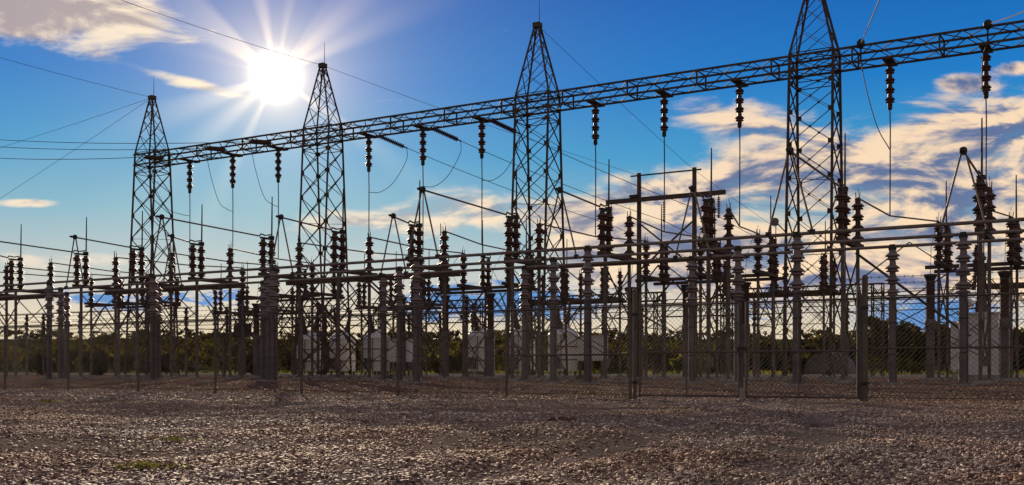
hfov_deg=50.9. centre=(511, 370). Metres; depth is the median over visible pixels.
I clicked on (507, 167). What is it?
jumper loop
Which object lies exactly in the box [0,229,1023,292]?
bus tube
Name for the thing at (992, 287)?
switch platform
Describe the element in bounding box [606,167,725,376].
pole frame
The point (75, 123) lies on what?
shield wire
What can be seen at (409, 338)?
bus post
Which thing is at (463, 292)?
switch platform
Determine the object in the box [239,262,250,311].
disconnect switch
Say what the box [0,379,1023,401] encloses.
yard gravel
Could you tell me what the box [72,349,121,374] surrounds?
bush
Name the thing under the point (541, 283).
disconnect switch
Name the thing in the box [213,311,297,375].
switch platform
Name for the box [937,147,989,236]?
bus riser
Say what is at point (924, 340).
broadleaf tree
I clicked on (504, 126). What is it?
strain insulator
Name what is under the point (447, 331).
instrument transformer
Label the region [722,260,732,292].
disconnect switch
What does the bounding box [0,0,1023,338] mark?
sky
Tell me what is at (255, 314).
instrument transformer
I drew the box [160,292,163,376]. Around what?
bus support
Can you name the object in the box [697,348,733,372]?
bush
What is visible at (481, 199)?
drop conductor
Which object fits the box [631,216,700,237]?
tap tube
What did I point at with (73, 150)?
shield wire
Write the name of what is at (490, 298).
instrument transformer
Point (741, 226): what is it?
tap tube
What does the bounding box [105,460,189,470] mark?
weed tuft
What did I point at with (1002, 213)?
tap tube
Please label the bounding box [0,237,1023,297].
bus tube
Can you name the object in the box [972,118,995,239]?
disconnect switch
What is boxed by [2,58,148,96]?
shield wire
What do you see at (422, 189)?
bus riser
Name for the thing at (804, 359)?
bush
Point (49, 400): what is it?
weed tuft
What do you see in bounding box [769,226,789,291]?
disconnect switch
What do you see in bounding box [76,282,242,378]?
switch platform
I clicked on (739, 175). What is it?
drop conductor
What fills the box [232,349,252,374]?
bush
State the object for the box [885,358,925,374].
bush
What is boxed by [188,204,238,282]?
disconnect switch
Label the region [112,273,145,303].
disconnect switch
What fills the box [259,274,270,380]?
bus support
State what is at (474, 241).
tap tube
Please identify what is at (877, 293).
lattice frame
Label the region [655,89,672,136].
hanging insulator
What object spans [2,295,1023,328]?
bus tube
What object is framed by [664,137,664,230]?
drop conductor
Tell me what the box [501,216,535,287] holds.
disconnect switch
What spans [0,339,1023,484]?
ground
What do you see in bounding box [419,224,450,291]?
disconnect switch
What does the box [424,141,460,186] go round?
jumper loop
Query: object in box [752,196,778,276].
disconnect switch
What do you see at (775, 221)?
floodlight
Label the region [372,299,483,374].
lattice frame
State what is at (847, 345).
bus post
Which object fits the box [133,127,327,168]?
gantry truss
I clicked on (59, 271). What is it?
tap tube
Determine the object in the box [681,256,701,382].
bus support
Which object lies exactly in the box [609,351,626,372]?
bush
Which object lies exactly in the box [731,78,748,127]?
hanging insulator
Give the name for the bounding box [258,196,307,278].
disconnect switch
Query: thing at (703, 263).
line conductor
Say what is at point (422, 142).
hanging insulator
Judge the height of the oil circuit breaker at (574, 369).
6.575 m
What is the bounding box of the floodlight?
[772,218,786,232]
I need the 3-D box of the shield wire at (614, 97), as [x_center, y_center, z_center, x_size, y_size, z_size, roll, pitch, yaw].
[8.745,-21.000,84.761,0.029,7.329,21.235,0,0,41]
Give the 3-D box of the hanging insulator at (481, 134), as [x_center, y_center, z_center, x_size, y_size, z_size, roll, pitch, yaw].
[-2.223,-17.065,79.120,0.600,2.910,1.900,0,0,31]
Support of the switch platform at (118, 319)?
on the ground at (642, 440)
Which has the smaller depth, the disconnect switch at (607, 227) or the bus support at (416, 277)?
the bus support at (416, 277)
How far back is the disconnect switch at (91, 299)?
107.47 m
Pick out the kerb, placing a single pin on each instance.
(765, 375)
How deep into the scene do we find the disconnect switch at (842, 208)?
55.09 m
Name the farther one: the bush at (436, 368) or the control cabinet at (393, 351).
the bush at (436, 368)
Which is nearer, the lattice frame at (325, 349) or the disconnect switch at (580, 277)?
the disconnect switch at (580, 277)
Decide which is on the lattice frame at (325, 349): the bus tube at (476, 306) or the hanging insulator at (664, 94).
the bus tube at (476, 306)
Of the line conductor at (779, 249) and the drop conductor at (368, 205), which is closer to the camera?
the drop conductor at (368, 205)
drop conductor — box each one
[189,193,189,263]
[232,188,232,259]
[278,183,278,258]
[368,172,369,235]
[422,165,423,247]
[481,158,482,243]
[595,145,595,235]
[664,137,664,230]
[739,128,740,224]
[889,110,890,214]
[985,98,986,204]
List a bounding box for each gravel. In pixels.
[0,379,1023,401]
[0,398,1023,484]
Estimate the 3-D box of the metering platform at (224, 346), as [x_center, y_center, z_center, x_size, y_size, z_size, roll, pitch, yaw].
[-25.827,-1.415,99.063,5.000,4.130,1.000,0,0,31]
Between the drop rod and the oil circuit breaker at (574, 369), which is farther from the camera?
the oil circuit breaker at (574, 369)
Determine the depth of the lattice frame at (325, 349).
121.57 m
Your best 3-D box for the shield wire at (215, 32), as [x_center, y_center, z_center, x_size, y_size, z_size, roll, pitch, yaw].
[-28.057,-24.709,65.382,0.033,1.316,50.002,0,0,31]
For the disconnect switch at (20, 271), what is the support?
on the switch platform at (15, 299)
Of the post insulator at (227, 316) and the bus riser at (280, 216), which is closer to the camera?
the bus riser at (280, 216)
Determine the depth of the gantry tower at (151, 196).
96.90 m
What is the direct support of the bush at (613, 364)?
on the ground at (642, 440)
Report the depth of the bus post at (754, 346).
99.37 m
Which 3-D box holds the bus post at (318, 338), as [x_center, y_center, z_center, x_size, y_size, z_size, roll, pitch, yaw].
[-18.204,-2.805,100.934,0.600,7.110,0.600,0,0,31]
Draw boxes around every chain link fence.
[0,288,631,398]
[857,270,1023,401]
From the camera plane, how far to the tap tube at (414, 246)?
80.09 m
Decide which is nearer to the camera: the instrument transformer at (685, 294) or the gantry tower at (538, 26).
the instrument transformer at (685, 294)
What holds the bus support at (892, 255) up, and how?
on the ground at (642, 440)
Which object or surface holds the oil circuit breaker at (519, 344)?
on the ground at (642, 440)
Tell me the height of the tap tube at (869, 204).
0.100 m
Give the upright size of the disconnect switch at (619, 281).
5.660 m
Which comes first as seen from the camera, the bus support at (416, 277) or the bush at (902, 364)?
the bus support at (416, 277)
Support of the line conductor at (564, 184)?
attached to the strain insulator at (447, 135)
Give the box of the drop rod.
[737,343,746,399]
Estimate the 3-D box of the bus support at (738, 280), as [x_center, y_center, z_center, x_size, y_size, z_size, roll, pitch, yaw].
[10.929,-2.658,52.007,0.900,6.745,0.900,0,0,31]
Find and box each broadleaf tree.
[749,340,792,371]
[803,334,855,359]
[854,315,915,373]
[904,325,925,363]
[918,323,950,371]
[1013,326,1023,369]
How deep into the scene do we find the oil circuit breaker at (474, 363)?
93.50 m
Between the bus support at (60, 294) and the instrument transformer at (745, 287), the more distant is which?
the bus support at (60, 294)
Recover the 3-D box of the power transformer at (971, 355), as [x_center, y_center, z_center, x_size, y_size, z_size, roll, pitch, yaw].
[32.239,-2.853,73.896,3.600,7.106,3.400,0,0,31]
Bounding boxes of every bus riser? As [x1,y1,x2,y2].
[0,241,73,252]
[64,235,129,288]
[149,214,259,276]
[161,234,189,287]
[267,214,331,276]
[379,213,408,275]
[405,186,506,259]
[541,187,600,259]
[673,185,712,259]
[765,147,839,236]
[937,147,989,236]
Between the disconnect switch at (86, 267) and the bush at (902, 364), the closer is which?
the disconnect switch at (86, 267)
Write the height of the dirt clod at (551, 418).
0.079 m
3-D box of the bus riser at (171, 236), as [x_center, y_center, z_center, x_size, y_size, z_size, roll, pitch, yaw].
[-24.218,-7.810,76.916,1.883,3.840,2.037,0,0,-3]
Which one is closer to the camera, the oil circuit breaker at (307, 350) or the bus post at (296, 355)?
the oil circuit breaker at (307, 350)
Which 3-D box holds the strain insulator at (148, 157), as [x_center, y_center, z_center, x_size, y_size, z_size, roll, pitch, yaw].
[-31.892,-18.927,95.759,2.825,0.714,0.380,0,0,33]
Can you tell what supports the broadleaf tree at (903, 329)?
on the ground at (642, 440)
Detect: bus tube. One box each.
[0,217,1023,286]
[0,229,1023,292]
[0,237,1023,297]
[0,307,191,315]
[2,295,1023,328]
[2,306,1023,334]
[4,289,970,323]
[13,300,1023,330]
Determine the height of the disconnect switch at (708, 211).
5.660 m
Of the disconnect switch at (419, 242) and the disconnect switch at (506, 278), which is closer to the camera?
the disconnect switch at (419, 242)
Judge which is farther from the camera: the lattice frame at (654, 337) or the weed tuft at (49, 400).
the lattice frame at (654, 337)
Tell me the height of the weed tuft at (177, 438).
0.059 m
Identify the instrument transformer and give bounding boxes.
[248,303,259,377]
[393,298,410,378]
[436,295,453,378]
[481,293,498,378]
[621,287,638,379]
[677,284,688,379]
[741,282,754,379]
[920,274,940,380]
[994,271,1014,381]
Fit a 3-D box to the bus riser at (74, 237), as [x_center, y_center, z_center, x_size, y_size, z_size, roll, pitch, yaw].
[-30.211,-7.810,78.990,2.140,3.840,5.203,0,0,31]
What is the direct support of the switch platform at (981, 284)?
on the ground at (642, 440)
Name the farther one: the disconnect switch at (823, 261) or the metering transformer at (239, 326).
the metering transformer at (239, 326)
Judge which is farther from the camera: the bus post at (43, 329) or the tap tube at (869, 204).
the bus post at (43, 329)
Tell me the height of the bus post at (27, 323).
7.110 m
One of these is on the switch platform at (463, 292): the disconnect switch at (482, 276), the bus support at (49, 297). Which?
the disconnect switch at (482, 276)
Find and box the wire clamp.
[983,19,991,41]
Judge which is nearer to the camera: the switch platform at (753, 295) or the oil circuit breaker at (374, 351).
the switch platform at (753, 295)
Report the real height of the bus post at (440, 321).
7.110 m
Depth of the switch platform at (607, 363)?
62.48 m
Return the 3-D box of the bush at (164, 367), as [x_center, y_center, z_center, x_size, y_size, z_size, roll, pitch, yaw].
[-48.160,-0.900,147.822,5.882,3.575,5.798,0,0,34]
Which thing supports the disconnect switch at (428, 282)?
on the switch platform at (361, 309)
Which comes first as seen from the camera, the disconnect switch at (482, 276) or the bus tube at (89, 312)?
the disconnect switch at (482, 276)
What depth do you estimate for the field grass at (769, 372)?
138.42 m
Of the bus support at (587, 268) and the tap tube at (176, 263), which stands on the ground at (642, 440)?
the bus support at (587, 268)
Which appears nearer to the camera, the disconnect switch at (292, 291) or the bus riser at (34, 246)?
the bus riser at (34, 246)
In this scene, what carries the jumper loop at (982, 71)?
hanging from the hanging insulator at (986, 76)
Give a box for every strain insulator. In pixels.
[143,155,163,160]
[204,146,226,151]
[250,140,272,144]
[379,134,407,148]
[429,127,460,140]
[491,120,519,133]
[857,39,864,59]
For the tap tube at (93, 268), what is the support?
attached to the disconnect switch at (20, 271)
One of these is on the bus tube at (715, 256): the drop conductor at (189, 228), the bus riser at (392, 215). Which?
the bus riser at (392, 215)
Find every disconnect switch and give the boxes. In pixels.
[0,261,13,295]
[7,224,57,293]
[72,217,123,289]
[84,251,124,306]
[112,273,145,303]
[128,211,179,286]
[140,247,180,303]
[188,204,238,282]
[212,263,239,312]
[236,263,267,297]
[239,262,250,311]
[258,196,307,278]
[276,259,308,295]
[278,285,294,311]
[305,258,343,296]
[329,189,377,274]
[356,253,380,306]
[388,251,412,305]
[406,180,452,270]
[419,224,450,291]
[422,250,449,306]
[457,220,491,289]
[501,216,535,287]
[503,169,546,265]
[521,242,545,300]
[559,245,583,299]
[596,159,636,259]
[599,266,624,298]
[640,205,670,281]
[695,200,722,279]
[699,148,734,254]
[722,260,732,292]
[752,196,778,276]
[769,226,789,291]
[818,221,837,291]
[834,133,863,246]
[933,181,953,268]
[971,235,986,283]
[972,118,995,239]
[1005,175,1022,265]
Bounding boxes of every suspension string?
[662,202,665,221]
[717,195,720,217]
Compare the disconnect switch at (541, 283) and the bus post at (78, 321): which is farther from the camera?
the bus post at (78, 321)
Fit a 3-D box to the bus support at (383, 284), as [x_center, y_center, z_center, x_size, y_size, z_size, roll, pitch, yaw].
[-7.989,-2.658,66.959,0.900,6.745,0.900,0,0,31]
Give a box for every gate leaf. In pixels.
[639,294,739,397]
[745,285,858,398]
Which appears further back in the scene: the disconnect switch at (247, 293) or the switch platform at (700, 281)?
the disconnect switch at (247, 293)
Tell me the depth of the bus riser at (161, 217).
67.33 m
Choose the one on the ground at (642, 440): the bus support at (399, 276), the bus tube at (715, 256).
the bus support at (399, 276)
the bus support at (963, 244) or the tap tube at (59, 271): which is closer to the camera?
the bus support at (963, 244)
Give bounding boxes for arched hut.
[803,352,855,373]
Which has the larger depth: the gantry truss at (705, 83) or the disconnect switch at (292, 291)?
the disconnect switch at (292, 291)
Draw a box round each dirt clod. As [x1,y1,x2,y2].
[548,416,575,420]
[804,423,821,427]
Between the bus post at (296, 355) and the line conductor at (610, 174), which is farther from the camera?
the bus post at (296, 355)
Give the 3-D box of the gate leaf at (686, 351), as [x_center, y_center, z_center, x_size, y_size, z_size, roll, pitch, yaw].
[3.929,-0.580,23.955,2.392,2.340,0.061,0,0,31]
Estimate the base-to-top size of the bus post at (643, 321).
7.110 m
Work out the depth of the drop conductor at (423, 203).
81.82 m
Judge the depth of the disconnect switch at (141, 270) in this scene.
82.03 m
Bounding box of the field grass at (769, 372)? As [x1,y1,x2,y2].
[74,369,1023,374]
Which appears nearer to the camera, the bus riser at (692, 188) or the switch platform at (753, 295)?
the bus riser at (692, 188)
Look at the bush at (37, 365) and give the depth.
139.96 m
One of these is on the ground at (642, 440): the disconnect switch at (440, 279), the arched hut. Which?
the arched hut
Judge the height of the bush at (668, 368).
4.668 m
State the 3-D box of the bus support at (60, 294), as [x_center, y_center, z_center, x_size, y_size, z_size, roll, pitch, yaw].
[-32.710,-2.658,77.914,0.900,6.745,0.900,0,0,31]
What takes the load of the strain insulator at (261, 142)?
attached to the gantry truss at (199, 151)
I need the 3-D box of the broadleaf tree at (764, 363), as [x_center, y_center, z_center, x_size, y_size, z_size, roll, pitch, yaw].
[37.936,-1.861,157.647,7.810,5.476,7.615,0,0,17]
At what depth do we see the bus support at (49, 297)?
72.47 m
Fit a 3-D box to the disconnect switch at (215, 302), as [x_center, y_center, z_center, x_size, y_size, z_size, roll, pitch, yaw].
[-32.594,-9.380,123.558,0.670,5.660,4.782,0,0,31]
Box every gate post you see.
[632,288,636,398]
[861,275,868,401]
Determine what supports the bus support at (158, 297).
on the ground at (642, 440)
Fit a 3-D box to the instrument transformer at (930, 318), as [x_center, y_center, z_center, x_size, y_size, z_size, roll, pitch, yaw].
[25.215,-2.535,64.808,1.000,6.570,1.000,0,0,31]
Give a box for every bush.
[18,351,56,374]
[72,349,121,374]
[140,352,177,374]
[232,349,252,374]
[424,352,460,373]
[450,349,461,373]
[578,344,618,373]
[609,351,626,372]
[643,344,677,373]
[669,353,705,372]
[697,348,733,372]
[787,356,808,372]
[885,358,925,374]
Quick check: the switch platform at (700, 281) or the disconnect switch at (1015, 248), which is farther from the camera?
the switch platform at (700, 281)
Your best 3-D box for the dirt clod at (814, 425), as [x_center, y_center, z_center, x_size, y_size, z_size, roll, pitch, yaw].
[3.714,0.695,13.312,0.260,0.084,0.144,0,0,0]
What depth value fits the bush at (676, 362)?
137.17 m
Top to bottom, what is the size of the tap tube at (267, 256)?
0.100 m
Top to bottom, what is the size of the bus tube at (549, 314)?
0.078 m
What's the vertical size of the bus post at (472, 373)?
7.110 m
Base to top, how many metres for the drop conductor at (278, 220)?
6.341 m
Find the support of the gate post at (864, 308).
on the ground at (642, 440)
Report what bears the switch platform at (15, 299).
on the ground at (642, 440)
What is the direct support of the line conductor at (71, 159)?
attached to the strain insulator at (148, 157)
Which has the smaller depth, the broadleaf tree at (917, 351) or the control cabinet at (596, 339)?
the control cabinet at (596, 339)
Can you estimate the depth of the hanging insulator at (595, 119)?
74.24 m
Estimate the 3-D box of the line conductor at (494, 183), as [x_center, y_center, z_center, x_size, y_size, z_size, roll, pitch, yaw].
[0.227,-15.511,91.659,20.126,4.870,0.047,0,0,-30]
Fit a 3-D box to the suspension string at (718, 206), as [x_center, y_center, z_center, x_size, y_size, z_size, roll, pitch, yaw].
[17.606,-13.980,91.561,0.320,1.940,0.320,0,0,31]
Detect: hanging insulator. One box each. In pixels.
[179,158,199,192]
[222,152,242,187]
[268,145,288,182]
[358,132,378,171]
[413,124,432,165]
[472,116,491,158]
[586,99,604,144]
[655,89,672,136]
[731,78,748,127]
[882,57,897,109]
[979,43,992,98]
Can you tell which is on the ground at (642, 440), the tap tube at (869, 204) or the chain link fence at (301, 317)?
the chain link fence at (301, 317)
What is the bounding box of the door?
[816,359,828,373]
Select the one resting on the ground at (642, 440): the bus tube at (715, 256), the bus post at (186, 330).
the bus post at (186, 330)
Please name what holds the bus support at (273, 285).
on the ground at (642, 440)
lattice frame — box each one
[232,306,332,375]
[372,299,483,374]
[533,291,668,377]
[718,282,886,377]
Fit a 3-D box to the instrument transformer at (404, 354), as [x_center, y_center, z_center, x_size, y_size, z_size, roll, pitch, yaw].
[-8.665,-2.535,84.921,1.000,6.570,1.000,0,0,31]
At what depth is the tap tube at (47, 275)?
104.98 m
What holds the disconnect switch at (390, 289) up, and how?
on the switch platform at (361, 309)
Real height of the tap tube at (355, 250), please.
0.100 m
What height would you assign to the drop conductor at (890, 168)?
6.341 m
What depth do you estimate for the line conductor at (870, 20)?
55.66 m
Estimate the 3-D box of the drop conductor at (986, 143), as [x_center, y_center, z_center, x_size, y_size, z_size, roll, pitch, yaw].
[27.195,-12.440,61.662,0.096,6.341,0.066,0,0,0]
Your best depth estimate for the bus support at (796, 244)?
46.56 m
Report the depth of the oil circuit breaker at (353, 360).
101.62 m
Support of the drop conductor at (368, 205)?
hanging from the hanging insulator at (368, 149)
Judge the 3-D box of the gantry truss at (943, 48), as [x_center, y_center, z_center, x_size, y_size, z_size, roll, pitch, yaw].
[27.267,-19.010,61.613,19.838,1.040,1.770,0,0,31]
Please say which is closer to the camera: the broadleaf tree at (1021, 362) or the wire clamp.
the wire clamp
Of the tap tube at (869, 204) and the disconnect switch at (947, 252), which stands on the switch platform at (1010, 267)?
the disconnect switch at (947, 252)
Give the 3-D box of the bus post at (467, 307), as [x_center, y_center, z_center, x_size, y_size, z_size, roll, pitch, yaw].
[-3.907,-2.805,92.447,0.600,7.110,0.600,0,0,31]
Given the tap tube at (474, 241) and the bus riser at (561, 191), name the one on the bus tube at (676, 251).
the bus riser at (561, 191)
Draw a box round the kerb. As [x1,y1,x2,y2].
[0,373,1023,377]
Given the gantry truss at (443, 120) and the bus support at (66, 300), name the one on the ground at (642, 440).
the bus support at (66, 300)
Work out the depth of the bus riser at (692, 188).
56.49 m
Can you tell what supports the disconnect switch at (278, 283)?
on the switch platform at (284, 299)
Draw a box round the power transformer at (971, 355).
[951,276,1009,379]
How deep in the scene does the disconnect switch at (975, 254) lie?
80.95 m
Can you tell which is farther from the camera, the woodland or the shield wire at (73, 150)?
the woodland
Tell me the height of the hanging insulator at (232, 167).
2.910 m
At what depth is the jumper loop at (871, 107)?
64.34 m
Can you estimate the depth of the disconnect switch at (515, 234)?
65.11 m
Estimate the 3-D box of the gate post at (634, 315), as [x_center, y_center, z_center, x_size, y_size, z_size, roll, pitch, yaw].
[2.812,-0.570,24.601,0.114,2.640,0.111,0,0,31]
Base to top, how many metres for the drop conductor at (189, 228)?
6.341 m
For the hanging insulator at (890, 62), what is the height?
2.910 m
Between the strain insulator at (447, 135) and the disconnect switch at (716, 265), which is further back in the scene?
the strain insulator at (447, 135)
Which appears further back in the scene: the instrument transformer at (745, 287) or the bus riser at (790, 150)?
the instrument transformer at (745, 287)
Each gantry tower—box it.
[118,94,185,377]
[287,42,357,378]
[499,0,574,379]
[775,0,852,380]
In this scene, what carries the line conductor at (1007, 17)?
attached to the gantry truss at (943, 48)
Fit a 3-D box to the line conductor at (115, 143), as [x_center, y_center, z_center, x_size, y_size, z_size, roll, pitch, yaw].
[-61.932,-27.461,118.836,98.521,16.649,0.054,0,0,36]
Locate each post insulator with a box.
[212,307,217,331]
[224,307,228,332]
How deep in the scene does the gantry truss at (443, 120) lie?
81.28 m
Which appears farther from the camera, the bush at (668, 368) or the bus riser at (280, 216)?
the bush at (668, 368)
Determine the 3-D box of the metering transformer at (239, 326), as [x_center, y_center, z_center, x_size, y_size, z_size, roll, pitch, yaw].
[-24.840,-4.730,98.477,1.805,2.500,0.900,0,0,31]
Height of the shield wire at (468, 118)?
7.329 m
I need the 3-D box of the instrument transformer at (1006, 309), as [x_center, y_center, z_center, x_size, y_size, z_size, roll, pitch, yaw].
[28.741,-2.535,62.715,1.000,6.570,1.000,0,0,31]
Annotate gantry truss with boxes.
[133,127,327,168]
[315,94,542,143]
[531,52,817,113]
[811,20,1023,74]
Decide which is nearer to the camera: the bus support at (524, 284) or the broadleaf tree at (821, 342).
the bus support at (524, 284)
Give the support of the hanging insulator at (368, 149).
hanging from the gantry truss at (443, 120)
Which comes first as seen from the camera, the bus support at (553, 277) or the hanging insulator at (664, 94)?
the bus support at (553, 277)
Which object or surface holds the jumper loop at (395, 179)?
hanging from the strain insulator at (392, 141)
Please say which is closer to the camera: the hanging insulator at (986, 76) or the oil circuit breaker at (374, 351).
the hanging insulator at (986, 76)
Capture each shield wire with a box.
[0,99,146,147]
[1,100,147,197]
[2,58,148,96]
[122,0,319,64]
[328,67,636,174]
[543,30,692,168]
[697,172,905,307]
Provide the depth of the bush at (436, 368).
143.26 m
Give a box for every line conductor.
[0,157,142,159]
[6,147,202,149]
[9,140,248,143]
[408,148,597,220]
[461,141,662,220]
[523,135,715,215]
[612,225,827,298]
[720,217,880,290]
[861,0,879,42]
[989,11,1023,23]
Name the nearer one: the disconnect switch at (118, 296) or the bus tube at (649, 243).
the bus tube at (649, 243)
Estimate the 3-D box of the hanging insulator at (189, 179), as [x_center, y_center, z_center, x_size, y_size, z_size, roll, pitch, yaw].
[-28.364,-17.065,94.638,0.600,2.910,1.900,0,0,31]
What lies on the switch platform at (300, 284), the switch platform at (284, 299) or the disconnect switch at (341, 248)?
the disconnect switch at (341, 248)
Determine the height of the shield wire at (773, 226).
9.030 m
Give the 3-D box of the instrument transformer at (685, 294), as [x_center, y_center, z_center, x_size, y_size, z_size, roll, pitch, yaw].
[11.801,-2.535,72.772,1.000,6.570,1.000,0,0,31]
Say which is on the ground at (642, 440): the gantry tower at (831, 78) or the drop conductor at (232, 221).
the gantry tower at (831, 78)
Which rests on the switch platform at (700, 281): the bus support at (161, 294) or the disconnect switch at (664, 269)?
the disconnect switch at (664, 269)
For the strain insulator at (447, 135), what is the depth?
83.28 m
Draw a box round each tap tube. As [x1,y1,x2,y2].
[0,272,90,277]
[9,266,112,275]
[50,262,145,274]
[117,257,242,267]
[171,252,276,265]
[231,248,309,262]
[299,242,416,255]
[369,236,462,253]
[444,230,505,249]
[538,223,645,240]
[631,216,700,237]
[728,207,758,233]
[857,197,938,221]
[989,187,1011,216]
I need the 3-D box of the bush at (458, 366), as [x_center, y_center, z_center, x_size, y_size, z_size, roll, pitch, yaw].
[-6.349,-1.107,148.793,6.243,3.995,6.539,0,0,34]
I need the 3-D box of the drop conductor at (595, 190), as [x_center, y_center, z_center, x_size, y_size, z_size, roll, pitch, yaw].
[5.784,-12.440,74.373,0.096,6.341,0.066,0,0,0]
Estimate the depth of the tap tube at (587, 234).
72.52 m
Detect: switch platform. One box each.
[0,292,57,377]
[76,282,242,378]
[85,302,180,376]
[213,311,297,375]
[235,294,344,377]
[265,271,460,380]
[355,305,451,376]
[420,285,536,378]
[504,251,749,382]
[518,298,626,377]
[635,273,783,379]
[718,289,839,378]
[834,235,997,383]
[925,261,1023,380]
[971,282,1023,351]
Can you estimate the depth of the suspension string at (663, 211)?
94.05 m
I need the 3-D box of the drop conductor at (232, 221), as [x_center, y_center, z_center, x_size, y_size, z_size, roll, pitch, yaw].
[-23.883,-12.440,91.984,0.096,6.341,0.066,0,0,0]
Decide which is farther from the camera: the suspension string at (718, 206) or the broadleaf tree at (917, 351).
the broadleaf tree at (917, 351)
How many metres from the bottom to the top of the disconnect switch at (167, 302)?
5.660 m
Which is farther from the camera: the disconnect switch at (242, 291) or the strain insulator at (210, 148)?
the disconnect switch at (242, 291)
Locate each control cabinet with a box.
[388,339,412,376]
[577,336,609,377]
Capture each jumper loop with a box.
[144,158,188,215]
[205,149,232,211]
[250,143,277,206]
[370,153,407,192]
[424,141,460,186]
[483,136,519,180]
[861,60,889,149]
[981,42,987,99]
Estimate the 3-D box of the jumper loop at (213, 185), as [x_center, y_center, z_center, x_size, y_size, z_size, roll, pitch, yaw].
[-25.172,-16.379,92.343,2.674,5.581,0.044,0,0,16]
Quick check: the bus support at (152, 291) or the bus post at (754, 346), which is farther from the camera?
the bus post at (754, 346)
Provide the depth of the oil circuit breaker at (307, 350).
103.55 m
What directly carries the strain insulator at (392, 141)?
attached to the gantry truss at (443, 120)
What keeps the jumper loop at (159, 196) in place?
hanging from the line conductor at (71, 159)
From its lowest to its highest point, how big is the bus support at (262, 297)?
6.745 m
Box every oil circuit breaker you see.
[296,318,322,375]
[329,310,355,376]
[358,309,394,377]
[461,304,498,377]
[500,306,535,377]
[545,302,582,377]
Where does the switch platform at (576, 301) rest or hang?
on the ground at (642, 440)
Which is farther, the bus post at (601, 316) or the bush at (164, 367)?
the bush at (164, 367)
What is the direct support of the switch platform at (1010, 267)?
on the ground at (642, 440)
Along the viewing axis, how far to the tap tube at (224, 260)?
90.96 m
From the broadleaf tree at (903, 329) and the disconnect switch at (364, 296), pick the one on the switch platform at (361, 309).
the disconnect switch at (364, 296)
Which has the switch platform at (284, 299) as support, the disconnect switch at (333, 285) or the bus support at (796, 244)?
the disconnect switch at (333, 285)
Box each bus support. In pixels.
[39,281,58,379]
[55,287,66,379]
[63,292,75,378]
[142,274,163,380]
[155,281,164,379]
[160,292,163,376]
[253,280,266,379]
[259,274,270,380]
[262,266,284,381]
[373,273,391,380]
[391,266,407,381]
[406,257,427,382]
[514,265,535,381]
[543,257,564,382]
[576,245,599,383]
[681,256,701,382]
[726,245,749,383]
[784,231,809,385]
[881,244,903,383]
[951,232,975,385]
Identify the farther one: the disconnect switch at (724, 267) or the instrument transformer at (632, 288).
the disconnect switch at (724, 267)
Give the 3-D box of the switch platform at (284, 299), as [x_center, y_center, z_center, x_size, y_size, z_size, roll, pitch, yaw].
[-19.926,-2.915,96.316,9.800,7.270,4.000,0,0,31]
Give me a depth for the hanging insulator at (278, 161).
89.20 m
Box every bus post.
[23,315,30,375]
[39,314,45,375]
[76,313,79,375]
[183,308,190,376]
[295,321,297,374]
[315,303,320,374]
[406,315,410,375]
[438,314,441,374]
[465,296,470,377]
[470,313,473,374]
[600,308,602,374]
[642,307,644,376]
[751,303,756,376]
[846,300,849,375]
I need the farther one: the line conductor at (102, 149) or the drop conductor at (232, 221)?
the line conductor at (102, 149)
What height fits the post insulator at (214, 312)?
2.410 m
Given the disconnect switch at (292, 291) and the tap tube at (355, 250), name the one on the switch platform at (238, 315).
the disconnect switch at (292, 291)
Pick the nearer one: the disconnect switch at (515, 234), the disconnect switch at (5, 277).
the disconnect switch at (515, 234)
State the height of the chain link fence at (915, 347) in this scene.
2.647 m
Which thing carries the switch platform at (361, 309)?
on the ground at (642, 440)
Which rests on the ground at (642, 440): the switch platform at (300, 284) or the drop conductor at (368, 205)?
the switch platform at (300, 284)
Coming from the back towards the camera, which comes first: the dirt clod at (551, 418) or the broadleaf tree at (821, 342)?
the broadleaf tree at (821, 342)
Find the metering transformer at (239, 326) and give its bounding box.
[233,305,251,331]
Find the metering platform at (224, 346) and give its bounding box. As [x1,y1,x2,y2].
[208,332,252,376]
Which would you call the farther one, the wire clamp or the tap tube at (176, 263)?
the tap tube at (176, 263)
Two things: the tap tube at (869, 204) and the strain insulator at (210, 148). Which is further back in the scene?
the strain insulator at (210, 148)
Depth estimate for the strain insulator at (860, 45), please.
64.23 m
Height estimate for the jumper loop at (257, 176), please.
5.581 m
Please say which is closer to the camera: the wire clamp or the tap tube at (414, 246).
the wire clamp
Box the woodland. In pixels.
[0,328,1014,372]
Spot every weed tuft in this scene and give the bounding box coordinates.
[40,399,60,402]
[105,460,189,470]
[147,435,198,441]

